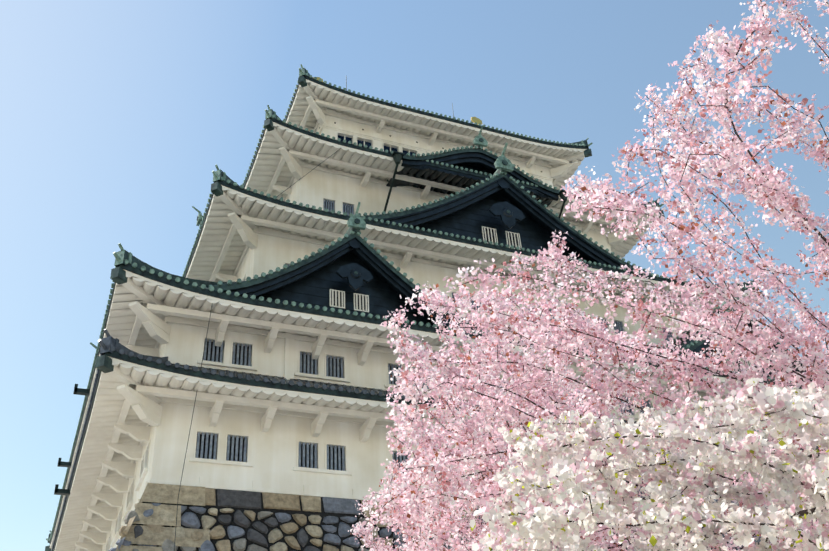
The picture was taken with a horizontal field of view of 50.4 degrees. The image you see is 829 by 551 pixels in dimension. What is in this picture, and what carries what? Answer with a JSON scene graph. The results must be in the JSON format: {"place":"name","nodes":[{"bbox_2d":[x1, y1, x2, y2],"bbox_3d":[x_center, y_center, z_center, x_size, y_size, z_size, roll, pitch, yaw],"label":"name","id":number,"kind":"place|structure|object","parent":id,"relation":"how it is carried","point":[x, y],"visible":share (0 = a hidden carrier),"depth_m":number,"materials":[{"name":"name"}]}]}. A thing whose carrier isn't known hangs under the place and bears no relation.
{"place":"outdoors","nodes":[
{"label":"outdoors","id":0,"kind":"place"},
{"bbox_2d":[0,0,828,550],"label":"sky","id":1,"kind":"structure","parent":0,"point":[117,117],"materials":[{"name":"blue"}]},
{"label":"ground","id":2,"kind":"structure","parent":0,"visible":0},
{"bbox_2d":[109,483,819,550],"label":"stone base","id":3,"kind":"object","parent":2,"relation":"on","point":[210,519],"visible":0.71,"depth_m":32.10,"materials":[{"name":"grey stone"}]},
{"bbox_2d":[102,107,828,550],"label":"castle walls","id":4,"kind":"structure","parent":3,"relation":"on","point":[242,451],"depth_m":36.27,"materials":[{"name":"paint"}]},
{"bbox_2d":[45,243,817,550],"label":"roof","id":5,"kind":"structure","parent":4,"relation":"attached to","point":[134,278],"depth_m":35.63,"materials":[{"name":"white paint"}]},
{"bbox_2d":[125,301,737,409],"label":"eave brackets","id":6,"kind":"object","parent":4,"relation":"attached to","point":[157,328],"visible":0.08,"depth_m":36.39,"materials":[{"name":"paint"}]},
{"bbox_2d":[283,64,592,189],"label":"roof","id":7,"kind":"structure","parent":4,"relation":"on","point":[317,88],"depth_m":59.99,"materials":[{"name":"white paint"}]},
{"bbox_2d":[51,329,825,550],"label":"roof","id":8,"kind":"structure","parent":4,"relation":"attached to","point":[118,363],"depth_m":34.18,"materials":[{"name":"white paint"}]},
{"bbox_2d":[299,96,578,185],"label":"eave brackets","id":9,"kind":"object","parent":4,"relation":"attached to","point":[558,173],"visible":0.29,"depth_m":60.61,"materials":[{"name":"paint"}]},
{"bbox_2d":[54,125,828,550],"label":"gables","id":10,"kind":"object","parent":4,"relation":"attached to","point":[352,271],"visible":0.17,"depth_m":47.54,"materials":[{"name":"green metal"}]},
{"bbox_2d":[74,384,809,550],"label":"eave brackets","id":11,"kind":"object","parent":4,"relation":"attached to","point":[148,411],"visible":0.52,"depth_m":35.06,"materials":[{"name":"paint"}]},
{"bbox_2d":[265,147,640,249],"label":"eave brackets","id":12,"kind":"object","parent":4,"relation":"attached to","point":[295,168],"visible":0.23,"depth_m":53.74,"materials":[{"name":"paint"}]},
{"bbox_2d":[242,105,664,258],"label":"roof","id":13,"kind":"structure","parent":4,"relation":"on","point":[277,134],"depth_m":52.94,"materials":[{"name":"white paint"}]},
{"bbox_2d":[209,212,715,312],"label":"eave brackets","id":14,"kind":"object","parent":4,"relation":"attached to","point":[248,234],"visible":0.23,"depth_m":46.65,"materials":[{"name":"paint"}]},
{"bbox_2d":[182,164,763,312],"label":"roof","id":15,"kind":"structure","parent":4,"relation":"attached to","point":[228,195],"depth_m":45.72,"materials":[{"name":"white paint"}]},
{"bbox_2d":[360,311,642,550],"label":"tree branches","id":16,"kind":"object","parent":2,"relation":"on","point":[496,442],"visible":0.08,"depth_m":14.54,"materials":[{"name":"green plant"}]},
{"bbox_2d":[348,0,828,550],"bbox_3d":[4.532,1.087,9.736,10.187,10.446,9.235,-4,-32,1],"label":"cherry blossom tree","id":17,"kind":"object","parent":2,"relation":"on","point":[806,219],"visible":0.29,"depth_m":8.80,"materials":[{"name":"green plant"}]},
{"bbox_2d":[484,396,828,550],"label":"tree branches","id":18,"kind":"object","parent":2,"relation":"on","point":[803,512],"visible":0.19,"depth_m":5.50,"materials":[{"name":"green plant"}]},
{"bbox_2d":[469,378,828,550],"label":"white blossoms","id":19,"kind":"object","parent":18,"relation":"on","point":[787,492],"visible":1,"depth_m":5.47,"materials":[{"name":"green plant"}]}
]}

